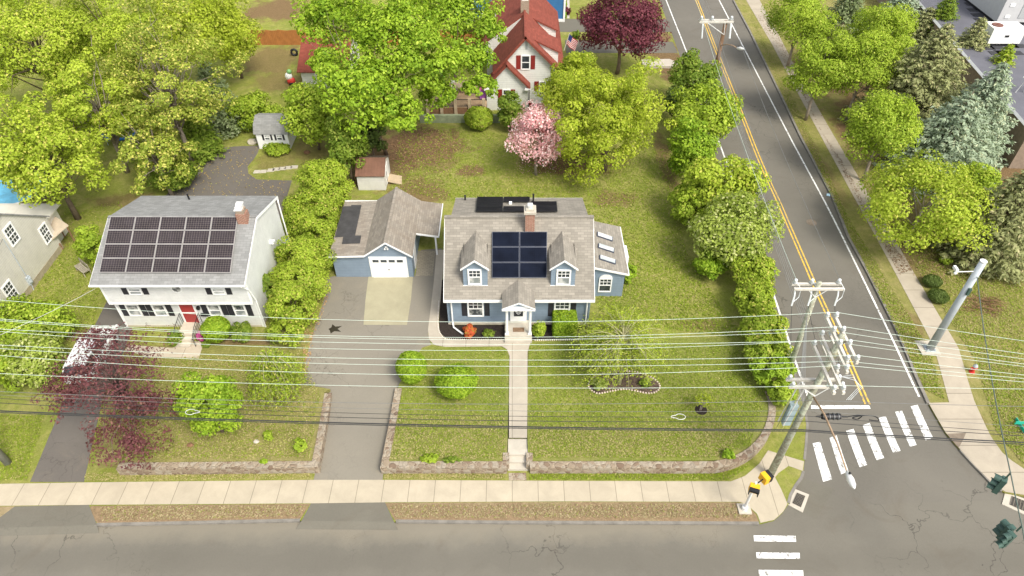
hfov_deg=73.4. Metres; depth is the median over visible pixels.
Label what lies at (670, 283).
grass
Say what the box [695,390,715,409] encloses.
sapling
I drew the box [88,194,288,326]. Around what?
white house
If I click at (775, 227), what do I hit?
cable
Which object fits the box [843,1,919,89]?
street tree
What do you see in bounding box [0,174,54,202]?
covered pool
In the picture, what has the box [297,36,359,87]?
red roofed shed
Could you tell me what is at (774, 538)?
road marking
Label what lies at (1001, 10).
rooftop unit
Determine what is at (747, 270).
hedge shrub
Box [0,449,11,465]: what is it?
utility pole
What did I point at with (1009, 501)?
storm drain
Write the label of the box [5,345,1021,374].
power line
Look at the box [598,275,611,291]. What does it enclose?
window
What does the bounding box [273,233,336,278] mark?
arborvitae
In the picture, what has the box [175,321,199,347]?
entry steps
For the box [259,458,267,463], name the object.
plant
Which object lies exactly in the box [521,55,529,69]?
window
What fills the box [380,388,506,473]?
stone wall
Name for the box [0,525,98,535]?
apron slope
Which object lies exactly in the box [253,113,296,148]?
white shed
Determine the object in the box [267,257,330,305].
arborvitae
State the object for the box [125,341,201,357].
path
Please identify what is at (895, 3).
spruce tree
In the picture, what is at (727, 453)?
plant
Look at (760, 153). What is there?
power line
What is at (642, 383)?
shrub
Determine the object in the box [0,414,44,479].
grass
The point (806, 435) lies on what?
kerb
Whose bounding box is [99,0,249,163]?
catkin tree
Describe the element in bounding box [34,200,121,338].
grass
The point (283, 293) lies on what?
arborvitae
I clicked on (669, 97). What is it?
hedge shrub
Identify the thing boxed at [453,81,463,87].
patio table
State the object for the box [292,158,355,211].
arborvitae
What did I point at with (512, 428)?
cable
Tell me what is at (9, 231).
window
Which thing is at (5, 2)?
maple tree
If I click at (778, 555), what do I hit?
road marking
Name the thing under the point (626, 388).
bed edging
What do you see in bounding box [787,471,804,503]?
kerb
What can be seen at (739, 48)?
street lamp
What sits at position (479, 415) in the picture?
cable
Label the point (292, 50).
tyre
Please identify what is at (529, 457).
stone wall
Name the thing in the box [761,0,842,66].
street tree
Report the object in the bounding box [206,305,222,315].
window
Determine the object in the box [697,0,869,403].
line
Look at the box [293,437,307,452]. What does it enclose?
shrub
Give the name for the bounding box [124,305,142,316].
window
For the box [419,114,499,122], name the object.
retaining wall
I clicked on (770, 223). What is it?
cable
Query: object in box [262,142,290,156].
shrub
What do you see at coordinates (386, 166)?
door
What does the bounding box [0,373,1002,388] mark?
power line
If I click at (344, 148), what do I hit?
cedar tree
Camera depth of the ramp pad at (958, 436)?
40.16 m
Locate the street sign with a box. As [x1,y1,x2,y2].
[1014,417,1023,432]
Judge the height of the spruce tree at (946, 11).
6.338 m
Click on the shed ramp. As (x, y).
(395, 179)
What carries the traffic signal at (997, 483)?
hanging from the span wire
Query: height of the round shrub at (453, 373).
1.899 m
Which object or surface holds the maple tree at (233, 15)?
on the lawn at (266, 68)
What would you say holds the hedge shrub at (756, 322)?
on the lawn at (266, 68)
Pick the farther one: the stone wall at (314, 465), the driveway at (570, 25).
the driveway at (570, 25)
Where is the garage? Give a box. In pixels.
[328,187,442,276]
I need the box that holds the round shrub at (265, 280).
[262,273,274,300]
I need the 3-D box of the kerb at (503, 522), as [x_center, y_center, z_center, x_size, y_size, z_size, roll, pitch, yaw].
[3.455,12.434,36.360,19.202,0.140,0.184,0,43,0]
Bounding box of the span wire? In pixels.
[977,277,1023,538]
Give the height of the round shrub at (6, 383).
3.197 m
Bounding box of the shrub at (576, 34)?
[572,30,579,38]
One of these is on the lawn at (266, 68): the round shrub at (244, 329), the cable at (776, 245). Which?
the round shrub at (244, 329)
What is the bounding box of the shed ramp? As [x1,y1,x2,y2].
[387,173,401,183]
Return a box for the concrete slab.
[641,59,673,67]
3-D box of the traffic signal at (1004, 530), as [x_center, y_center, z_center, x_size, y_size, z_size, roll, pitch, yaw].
[21.360,10.558,29.752,0.790,1.500,0.790,-14,45,-14]
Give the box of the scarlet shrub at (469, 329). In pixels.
[462,323,476,336]
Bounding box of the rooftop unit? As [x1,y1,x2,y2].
[965,0,1023,24]
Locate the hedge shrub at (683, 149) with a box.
[666,116,720,177]
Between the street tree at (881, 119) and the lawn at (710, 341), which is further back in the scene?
the street tree at (881, 119)
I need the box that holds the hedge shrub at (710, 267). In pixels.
[692,249,731,280]
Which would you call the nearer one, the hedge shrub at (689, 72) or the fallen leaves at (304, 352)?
the fallen leaves at (304, 352)
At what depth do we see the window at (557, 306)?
44.55 m
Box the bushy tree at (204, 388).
[171,370,244,436]
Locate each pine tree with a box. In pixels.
[812,0,866,51]
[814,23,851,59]
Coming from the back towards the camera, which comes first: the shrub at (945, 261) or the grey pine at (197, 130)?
the grey pine at (197, 130)
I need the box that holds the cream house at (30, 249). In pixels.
[0,203,67,315]
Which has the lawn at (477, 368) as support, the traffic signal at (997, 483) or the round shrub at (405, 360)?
the round shrub at (405, 360)
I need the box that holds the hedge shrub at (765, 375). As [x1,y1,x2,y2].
[748,350,797,389]
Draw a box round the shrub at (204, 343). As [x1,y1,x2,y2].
[201,341,210,347]
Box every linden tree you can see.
[534,50,614,127]
[541,56,676,186]
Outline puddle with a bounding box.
[329,324,340,332]
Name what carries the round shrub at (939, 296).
on the lawn at (861, 226)
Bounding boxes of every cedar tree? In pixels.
[323,114,371,181]
[353,114,388,155]
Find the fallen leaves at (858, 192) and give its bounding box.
[758,15,911,272]
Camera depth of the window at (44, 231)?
49.42 m
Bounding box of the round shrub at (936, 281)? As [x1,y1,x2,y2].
[922,274,943,287]
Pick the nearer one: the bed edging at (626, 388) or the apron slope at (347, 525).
the apron slope at (347, 525)
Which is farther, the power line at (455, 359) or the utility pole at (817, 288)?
the utility pole at (817, 288)
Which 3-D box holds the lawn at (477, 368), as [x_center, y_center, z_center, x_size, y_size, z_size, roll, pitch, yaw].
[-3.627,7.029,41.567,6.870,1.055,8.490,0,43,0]
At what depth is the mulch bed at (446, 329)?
45.41 m
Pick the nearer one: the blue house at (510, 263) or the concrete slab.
the blue house at (510, 263)
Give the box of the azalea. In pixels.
[195,331,203,341]
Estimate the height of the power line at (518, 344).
0.854 m
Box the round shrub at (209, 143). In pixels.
[187,131,221,160]
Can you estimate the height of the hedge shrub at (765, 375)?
2.545 m
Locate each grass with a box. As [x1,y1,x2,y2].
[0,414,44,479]
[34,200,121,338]
[84,472,310,480]
[384,473,505,479]
[391,126,744,337]
[529,424,747,457]
[529,465,748,479]
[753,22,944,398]
[902,240,1023,462]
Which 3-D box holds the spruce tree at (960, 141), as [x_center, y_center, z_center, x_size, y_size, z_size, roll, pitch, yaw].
[35.670,-12.093,55.820,9.565,8.093,9.847,0,43,0]
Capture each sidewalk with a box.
[0,450,803,522]
[746,0,1023,494]
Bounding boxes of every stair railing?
[173,313,183,339]
[192,313,201,345]
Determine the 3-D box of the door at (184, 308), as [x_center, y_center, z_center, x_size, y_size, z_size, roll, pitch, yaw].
[-20.989,1.588,44.555,0.838,1.900,0.060,0,43,0]
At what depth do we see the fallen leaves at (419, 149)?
61.67 m
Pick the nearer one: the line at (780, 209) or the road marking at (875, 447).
the road marking at (875, 447)
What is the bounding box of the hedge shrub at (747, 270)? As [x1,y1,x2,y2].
[729,252,780,288]
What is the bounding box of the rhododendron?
[497,90,524,129]
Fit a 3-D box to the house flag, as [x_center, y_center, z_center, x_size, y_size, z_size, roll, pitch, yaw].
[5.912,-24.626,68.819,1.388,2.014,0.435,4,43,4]
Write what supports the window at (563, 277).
in the blue house at (510, 263)
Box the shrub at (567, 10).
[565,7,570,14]
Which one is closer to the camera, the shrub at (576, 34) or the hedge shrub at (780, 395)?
the hedge shrub at (780, 395)
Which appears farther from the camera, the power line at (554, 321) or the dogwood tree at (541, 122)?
the dogwood tree at (541, 122)
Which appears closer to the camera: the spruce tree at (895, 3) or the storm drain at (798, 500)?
the storm drain at (798, 500)
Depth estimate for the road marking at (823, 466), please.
39.08 m
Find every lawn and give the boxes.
[0,0,805,524]
[95,345,330,467]
[389,346,508,460]
[527,336,778,460]
[735,0,1023,497]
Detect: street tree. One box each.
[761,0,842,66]
[781,27,862,120]
[826,27,907,120]
[840,88,924,181]
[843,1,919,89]
[856,149,998,254]
[956,161,1002,199]
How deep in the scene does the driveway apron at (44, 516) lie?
36.54 m
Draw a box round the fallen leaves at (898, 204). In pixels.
[783,56,995,279]
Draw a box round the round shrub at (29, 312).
[0,292,80,347]
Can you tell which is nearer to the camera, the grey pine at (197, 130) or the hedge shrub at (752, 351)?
the hedge shrub at (752, 351)
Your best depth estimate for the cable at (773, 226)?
44.14 m
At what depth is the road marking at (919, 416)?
40.96 m
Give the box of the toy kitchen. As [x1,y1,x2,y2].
[480,87,485,98]
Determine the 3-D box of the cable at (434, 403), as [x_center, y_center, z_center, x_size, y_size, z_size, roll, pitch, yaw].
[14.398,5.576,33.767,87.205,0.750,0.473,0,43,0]
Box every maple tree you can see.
[0,0,112,131]
[0,90,111,220]
[1,0,36,33]
[30,22,157,173]
[52,0,191,102]
[201,0,263,78]
[289,0,467,155]
[396,0,506,111]
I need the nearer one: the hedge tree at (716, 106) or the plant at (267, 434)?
the plant at (267, 434)
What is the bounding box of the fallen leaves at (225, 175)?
[177,147,285,195]
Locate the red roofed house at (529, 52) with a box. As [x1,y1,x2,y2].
[483,0,563,109]
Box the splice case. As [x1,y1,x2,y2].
[816,413,878,420]
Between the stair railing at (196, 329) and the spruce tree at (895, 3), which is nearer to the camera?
the stair railing at (196, 329)
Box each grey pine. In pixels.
[178,108,230,164]
[195,60,247,139]
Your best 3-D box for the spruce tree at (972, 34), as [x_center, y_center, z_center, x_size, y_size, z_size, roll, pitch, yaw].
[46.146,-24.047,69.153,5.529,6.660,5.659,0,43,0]
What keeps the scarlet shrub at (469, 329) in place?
on the mulch bed at (446, 329)
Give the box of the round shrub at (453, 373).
[434,363,478,398]
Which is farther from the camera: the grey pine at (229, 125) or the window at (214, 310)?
the grey pine at (229, 125)
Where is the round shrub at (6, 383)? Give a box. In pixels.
[0,349,23,392]
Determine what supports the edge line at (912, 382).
on the road at (924, 471)
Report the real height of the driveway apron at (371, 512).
0.001 m
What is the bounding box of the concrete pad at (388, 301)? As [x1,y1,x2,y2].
[363,277,412,324]
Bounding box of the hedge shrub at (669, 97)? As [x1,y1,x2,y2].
[662,85,685,116]
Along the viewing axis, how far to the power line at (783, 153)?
47.19 m
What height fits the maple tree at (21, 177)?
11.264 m
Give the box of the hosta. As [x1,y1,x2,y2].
[419,452,438,463]
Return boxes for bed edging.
[437,301,451,338]
[534,339,582,340]
[588,370,660,393]
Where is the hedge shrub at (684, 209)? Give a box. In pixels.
[667,182,720,227]
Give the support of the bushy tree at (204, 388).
on the lawn at (222, 350)
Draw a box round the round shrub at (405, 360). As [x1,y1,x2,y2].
[395,350,426,384]
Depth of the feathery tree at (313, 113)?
57.61 m
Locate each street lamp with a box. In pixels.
[722,44,743,49]
[813,396,855,488]
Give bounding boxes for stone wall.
[116,393,331,474]
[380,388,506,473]
[503,452,508,470]
[526,452,532,470]
[530,391,775,473]
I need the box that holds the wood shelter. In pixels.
[51,217,74,249]
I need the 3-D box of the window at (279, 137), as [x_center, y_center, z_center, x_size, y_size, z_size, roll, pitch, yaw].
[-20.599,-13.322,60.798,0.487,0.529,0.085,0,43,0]
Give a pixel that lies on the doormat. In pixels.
(518, 329)
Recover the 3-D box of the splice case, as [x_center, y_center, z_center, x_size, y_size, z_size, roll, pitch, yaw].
[16.721,6.460,34.154,3.271,0.555,0.350,0,43,0]
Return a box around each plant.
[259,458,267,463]
[262,429,272,440]
[443,455,462,462]
[721,447,735,458]
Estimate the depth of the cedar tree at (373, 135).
58.16 m
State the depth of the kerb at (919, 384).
53.61 m
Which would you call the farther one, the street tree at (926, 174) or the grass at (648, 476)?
the street tree at (926, 174)
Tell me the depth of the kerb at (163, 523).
36.30 m
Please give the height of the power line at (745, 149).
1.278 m
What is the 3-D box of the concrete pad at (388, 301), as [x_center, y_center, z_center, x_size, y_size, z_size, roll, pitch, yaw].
[-8.627,0.807,47.411,3.304,0.001,4.804,0,43,0]
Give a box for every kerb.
[94,519,299,526]
[396,519,758,524]
[733,0,929,403]
[775,324,808,460]
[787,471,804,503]
[959,450,1002,492]
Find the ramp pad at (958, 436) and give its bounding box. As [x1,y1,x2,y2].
[947,433,965,447]
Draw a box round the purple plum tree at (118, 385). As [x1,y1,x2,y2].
[30,322,186,470]
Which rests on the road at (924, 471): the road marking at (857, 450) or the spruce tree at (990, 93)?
the road marking at (857, 450)
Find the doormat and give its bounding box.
[513,327,523,331]
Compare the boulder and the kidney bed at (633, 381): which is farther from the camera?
the boulder
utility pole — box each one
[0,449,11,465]
[698,16,733,66]
[768,312,862,475]
[786,278,844,377]
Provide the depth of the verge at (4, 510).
36.84 m
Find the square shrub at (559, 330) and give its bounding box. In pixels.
[552,309,577,337]
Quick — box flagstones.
[509,473,525,479]
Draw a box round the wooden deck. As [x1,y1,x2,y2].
[425,83,486,113]
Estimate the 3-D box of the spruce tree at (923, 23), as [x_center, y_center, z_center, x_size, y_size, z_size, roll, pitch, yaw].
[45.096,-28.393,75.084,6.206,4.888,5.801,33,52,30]
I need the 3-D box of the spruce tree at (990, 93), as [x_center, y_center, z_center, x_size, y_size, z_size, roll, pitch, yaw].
[39.112,-14.682,57.447,7.854,9.134,7.988,0,43,0]
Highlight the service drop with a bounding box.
[1,288,95,334]
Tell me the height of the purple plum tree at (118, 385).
5.698 m
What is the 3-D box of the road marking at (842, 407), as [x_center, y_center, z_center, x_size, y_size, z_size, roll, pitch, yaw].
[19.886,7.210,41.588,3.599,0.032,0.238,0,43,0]
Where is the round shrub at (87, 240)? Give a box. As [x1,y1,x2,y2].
[72,224,101,266]
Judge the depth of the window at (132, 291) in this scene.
42.75 m
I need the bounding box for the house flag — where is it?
[564,33,577,50]
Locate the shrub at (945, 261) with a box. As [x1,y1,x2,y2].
[939,256,953,264]
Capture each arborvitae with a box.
[263,280,319,324]
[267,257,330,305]
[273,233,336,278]
[281,187,341,236]
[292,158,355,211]
[296,215,336,258]
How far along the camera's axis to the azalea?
44.19 m
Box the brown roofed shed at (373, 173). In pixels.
[355,156,389,189]
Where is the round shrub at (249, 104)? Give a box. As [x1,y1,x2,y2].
[218,89,284,131]
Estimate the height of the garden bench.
0.900 m
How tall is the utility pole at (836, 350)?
11.661 m
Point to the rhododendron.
(508, 102)
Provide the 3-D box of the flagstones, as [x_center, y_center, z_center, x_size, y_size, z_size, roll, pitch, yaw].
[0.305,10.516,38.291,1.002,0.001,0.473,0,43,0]
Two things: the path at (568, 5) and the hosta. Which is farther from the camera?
the path at (568, 5)
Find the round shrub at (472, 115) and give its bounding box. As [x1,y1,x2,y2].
[463,106,492,130]
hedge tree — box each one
[667,78,744,140]
[675,153,771,210]
[686,189,785,269]
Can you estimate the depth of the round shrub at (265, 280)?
45.38 m
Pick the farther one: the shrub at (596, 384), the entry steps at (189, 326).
the entry steps at (189, 326)
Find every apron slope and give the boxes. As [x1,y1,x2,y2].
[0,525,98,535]
[296,521,397,529]
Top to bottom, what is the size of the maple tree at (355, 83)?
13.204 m
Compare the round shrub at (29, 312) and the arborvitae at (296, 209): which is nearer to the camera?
the round shrub at (29, 312)
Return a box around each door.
[179,305,199,322]
[370,259,406,276]
[385,161,388,183]
[413,244,416,268]
[510,311,526,320]
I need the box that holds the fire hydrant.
[969,364,977,373]
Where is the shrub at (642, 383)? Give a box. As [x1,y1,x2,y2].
[639,378,651,387]
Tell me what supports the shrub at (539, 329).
on the mulch bed at (548, 334)
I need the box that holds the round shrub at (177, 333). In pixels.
[167,329,184,346]
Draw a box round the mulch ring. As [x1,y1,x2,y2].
[695,405,706,414]
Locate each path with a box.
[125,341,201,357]
[428,250,529,437]
[567,0,569,17]
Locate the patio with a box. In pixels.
[416,251,434,275]
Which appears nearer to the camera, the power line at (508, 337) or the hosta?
the power line at (508, 337)
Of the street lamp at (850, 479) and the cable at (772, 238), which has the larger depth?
the cable at (772, 238)
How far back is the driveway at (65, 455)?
39.91 m
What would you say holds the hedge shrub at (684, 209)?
on the lawn at (266, 68)
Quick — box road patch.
[795,478,833,517]
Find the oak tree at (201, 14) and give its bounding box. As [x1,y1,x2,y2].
[148,0,250,82]
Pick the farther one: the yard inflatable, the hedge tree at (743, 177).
the yard inflatable
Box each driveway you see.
[30,302,129,481]
[166,145,291,217]
[304,248,441,479]
[559,19,671,31]
[565,40,677,52]
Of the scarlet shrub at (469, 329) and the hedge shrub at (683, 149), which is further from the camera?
the hedge shrub at (683, 149)
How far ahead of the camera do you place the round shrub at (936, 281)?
48.03 m
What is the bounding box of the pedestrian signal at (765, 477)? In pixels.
[736,469,773,514]
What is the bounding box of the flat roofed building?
[877,0,1023,168]
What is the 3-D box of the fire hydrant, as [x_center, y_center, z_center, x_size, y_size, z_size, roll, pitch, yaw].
[28.808,5.004,42.793,0.400,0.720,0.340,0,43,0]
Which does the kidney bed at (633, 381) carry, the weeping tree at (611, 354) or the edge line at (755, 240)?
the weeping tree at (611, 354)
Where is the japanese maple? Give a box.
[576,0,671,74]
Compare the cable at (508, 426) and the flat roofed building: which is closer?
the cable at (508, 426)
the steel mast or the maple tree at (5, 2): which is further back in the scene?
the maple tree at (5, 2)
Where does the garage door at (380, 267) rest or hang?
in the garage
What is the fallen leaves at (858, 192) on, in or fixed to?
on the sidewalk at (988, 460)
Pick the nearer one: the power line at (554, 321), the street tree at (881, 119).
the power line at (554, 321)
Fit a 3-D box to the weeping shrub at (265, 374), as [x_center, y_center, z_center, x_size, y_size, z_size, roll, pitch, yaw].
[-13.929,5.191,40.029,4.125,4.216,3.960,0,43,0]
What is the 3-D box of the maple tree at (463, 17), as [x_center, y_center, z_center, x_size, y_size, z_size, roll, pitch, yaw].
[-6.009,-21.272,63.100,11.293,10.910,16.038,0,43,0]
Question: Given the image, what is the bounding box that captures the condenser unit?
[979,21,1023,45]
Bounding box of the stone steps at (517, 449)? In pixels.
[508,439,527,470]
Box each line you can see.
[0,320,1021,358]
[0,331,1023,366]
[0,348,1023,378]
[0,355,1020,381]
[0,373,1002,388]
[4,300,1021,340]
[4,319,1021,353]
[5,329,1021,363]
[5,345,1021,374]
[666,0,807,395]
[695,0,865,403]
[696,2,795,277]
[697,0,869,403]
[706,1,811,276]
[719,0,919,396]
[725,3,838,276]
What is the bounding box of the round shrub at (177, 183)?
[146,158,201,191]
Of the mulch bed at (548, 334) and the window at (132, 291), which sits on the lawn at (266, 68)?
the mulch bed at (548, 334)
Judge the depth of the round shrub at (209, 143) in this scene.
58.91 m
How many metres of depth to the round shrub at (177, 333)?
43.89 m
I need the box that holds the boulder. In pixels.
[247,139,257,144]
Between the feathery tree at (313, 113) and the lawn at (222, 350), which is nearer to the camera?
the lawn at (222, 350)
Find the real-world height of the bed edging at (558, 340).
0.100 m
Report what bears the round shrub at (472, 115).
on the lawn at (266, 68)
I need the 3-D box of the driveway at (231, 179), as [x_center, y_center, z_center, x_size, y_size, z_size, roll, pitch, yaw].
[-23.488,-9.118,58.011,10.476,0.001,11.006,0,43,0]
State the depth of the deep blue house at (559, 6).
81.19 m
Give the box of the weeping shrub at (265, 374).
[241,347,310,410]
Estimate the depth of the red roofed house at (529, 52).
65.26 m
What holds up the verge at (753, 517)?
on the lawn at (266, 68)
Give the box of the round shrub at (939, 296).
[927,288,949,303]
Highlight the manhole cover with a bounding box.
[806,219,816,225]
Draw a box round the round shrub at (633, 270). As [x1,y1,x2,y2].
[624,263,636,283]
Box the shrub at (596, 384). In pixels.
[589,377,608,390]
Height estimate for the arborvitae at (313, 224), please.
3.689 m
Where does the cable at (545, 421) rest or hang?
attached to the utility pole at (5, 459)
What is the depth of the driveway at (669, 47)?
76.91 m
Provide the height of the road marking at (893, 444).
0.186 m
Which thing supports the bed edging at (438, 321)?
on the lawn at (266, 68)
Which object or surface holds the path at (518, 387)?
on the lawn at (266, 68)
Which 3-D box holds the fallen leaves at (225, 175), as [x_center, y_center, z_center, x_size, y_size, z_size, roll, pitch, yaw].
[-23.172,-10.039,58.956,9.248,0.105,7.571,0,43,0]
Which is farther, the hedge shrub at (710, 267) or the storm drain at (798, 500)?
the hedge shrub at (710, 267)
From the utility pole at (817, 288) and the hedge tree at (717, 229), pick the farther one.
the hedge tree at (717, 229)
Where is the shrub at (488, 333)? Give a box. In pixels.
[482,329,494,336]
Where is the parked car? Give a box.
[61,324,119,383]
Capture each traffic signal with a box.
[986,473,1009,494]
[992,519,1021,548]
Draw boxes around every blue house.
[443,193,629,342]
[472,0,565,21]
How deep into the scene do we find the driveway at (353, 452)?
43.29 m
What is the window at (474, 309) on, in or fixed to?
in the blue house at (510, 263)
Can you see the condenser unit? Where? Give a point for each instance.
(1002, 33)
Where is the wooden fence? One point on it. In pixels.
(280, 37)
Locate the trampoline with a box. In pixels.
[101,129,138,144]
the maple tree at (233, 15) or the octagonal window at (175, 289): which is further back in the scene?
the maple tree at (233, 15)
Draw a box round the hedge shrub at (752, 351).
[742,331,793,366]
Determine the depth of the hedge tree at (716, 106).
58.32 m
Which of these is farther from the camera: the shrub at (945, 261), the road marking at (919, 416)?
the shrub at (945, 261)
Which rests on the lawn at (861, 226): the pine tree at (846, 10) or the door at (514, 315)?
the pine tree at (846, 10)
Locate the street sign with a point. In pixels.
(1019, 423)
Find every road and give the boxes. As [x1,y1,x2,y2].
[0,480,1023,575]
[660,0,1003,504]
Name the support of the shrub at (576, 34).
on the lawn at (266, 68)
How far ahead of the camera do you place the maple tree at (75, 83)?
52.89 m
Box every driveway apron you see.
[0,505,96,527]
[302,502,393,521]
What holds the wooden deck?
on the lawn at (266, 68)
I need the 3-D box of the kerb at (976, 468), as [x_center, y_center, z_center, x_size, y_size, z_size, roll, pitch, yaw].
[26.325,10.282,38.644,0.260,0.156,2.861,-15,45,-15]
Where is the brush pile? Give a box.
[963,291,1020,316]
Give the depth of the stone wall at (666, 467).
38.27 m
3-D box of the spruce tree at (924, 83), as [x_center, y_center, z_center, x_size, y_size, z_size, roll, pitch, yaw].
[36.358,-18.164,60.601,11.873,10.743,11.354,0,43,0]
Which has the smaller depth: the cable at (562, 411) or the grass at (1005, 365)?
the cable at (562, 411)
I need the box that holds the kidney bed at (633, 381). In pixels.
[589,371,658,392]
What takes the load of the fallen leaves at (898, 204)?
on the lawn at (861, 226)
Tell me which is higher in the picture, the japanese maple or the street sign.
the japanese maple
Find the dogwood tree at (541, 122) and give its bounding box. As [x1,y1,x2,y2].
[503,99,567,175]
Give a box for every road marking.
[754,535,795,541]
[756,552,799,558]
[759,570,803,575]
[811,405,870,408]
[813,442,831,481]
[830,435,847,473]
[846,429,866,466]
[863,423,883,459]
[879,417,900,452]
[895,411,916,446]
[911,405,932,438]
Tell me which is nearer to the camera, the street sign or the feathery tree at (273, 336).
the street sign
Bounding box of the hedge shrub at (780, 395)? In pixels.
[767,378,796,405]
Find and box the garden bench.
[74,258,91,276]
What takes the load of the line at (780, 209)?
on the road at (924, 471)
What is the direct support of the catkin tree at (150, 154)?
on the lawn at (266, 68)
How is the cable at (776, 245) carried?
attached to the utility pole at (836, 350)
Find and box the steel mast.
[914,259,987,355]
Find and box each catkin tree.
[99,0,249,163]
[108,101,203,195]
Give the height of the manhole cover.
0.080 m
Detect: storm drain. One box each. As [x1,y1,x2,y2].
[788,489,808,512]
[1002,494,1023,514]
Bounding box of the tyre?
[290,48,297,55]
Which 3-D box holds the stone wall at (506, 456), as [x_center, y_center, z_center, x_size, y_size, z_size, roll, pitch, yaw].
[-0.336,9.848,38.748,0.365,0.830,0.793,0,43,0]
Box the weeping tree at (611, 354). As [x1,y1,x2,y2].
[565,301,674,397]
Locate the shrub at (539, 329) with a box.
[532,320,545,337]
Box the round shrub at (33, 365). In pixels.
[0,323,70,388]
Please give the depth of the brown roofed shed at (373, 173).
56.23 m
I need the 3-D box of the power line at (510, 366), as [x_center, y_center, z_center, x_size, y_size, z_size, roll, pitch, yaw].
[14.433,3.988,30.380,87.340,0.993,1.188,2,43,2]
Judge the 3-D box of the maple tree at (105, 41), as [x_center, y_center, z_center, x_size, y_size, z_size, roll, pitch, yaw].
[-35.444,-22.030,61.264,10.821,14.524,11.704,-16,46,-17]
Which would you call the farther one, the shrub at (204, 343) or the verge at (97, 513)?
the shrub at (204, 343)
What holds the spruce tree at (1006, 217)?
on the lawn at (861, 226)
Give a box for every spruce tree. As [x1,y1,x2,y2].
[837,22,972,153]
[871,91,1002,205]
[873,0,923,34]
[906,6,936,54]
[915,0,959,54]
[917,60,1019,173]
[929,170,1023,285]
[940,16,989,77]
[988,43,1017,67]
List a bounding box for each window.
[1,279,19,298]
[2,222,20,246]
[38,222,52,244]
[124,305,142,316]
[126,288,143,294]
[150,305,168,316]
[171,287,181,292]
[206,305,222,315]
[211,288,226,294]
[232,305,247,316]
[276,135,282,139]
[467,269,481,284]
[467,303,483,316]
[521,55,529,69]
[554,303,570,316]
[556,270,570,285]
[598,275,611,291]
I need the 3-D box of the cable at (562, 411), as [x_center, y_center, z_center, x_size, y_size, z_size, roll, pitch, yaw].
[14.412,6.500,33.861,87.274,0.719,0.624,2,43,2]
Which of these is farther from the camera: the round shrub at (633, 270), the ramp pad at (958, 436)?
the round shrub at (633, 270)
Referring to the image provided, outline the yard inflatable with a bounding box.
[285,69,295,84]
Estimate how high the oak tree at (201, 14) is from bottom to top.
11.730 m
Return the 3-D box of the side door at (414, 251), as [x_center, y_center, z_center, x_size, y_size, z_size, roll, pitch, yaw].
[-7.000,-2.461,49.437,0.060,2.030,0.900,0,43,0]
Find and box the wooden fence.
[248,29,482,44]
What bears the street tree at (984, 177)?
on the lawn at (861, 226)
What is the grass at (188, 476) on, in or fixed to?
on the lawn at (266, 68)
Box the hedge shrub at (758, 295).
[730,274,776,317]
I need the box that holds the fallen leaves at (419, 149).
[388,128,458,171]
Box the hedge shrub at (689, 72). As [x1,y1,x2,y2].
[667,47,721,95]
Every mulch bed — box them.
[439,280,504,338]
[531,324,590,339]
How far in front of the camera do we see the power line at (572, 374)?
31.18 m
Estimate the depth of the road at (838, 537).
35.38 m
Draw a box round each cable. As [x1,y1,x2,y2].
[0,391,1023,406]
[0,398,1020,432]
[0,410,1023,442]
[0,412,1023,444]
[4,403,1021,435]
[7,395,1023,426]
[699,1,804,413]
[700,0,804,407]
[701,0,805,398]
[704,2,806,399]
[705,8,806,403]
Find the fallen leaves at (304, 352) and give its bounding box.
[303,288,329,379]
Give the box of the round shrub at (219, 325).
[200,315,231,343]
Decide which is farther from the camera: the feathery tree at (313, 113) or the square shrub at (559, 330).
the feathery tree at (313, 113)
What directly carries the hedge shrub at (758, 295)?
on the lawn at (266, 68)
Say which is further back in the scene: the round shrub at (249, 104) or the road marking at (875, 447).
the round shrub at (249, 104)
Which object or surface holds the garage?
on the lawn at (266, 68)
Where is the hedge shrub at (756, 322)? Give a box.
[737,303,789,341]
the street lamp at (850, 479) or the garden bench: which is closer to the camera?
the street lamp at (850, 479)
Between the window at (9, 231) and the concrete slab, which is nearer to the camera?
the window at (9, 231)
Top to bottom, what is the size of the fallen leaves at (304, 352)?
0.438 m
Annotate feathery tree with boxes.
[264,316,307,348]
[277,81,339,149]
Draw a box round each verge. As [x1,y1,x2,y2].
[0,506,14,516]
[90,504,309,522]
[385,502,757,520]
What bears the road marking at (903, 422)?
on the road at (924, 471)
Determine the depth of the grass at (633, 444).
39.35 m
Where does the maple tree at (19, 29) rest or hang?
on the lawn at (266, 68)
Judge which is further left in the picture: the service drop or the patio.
the service drop
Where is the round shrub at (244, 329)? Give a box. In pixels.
[229,321,252,342]
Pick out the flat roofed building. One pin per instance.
(980, 63)

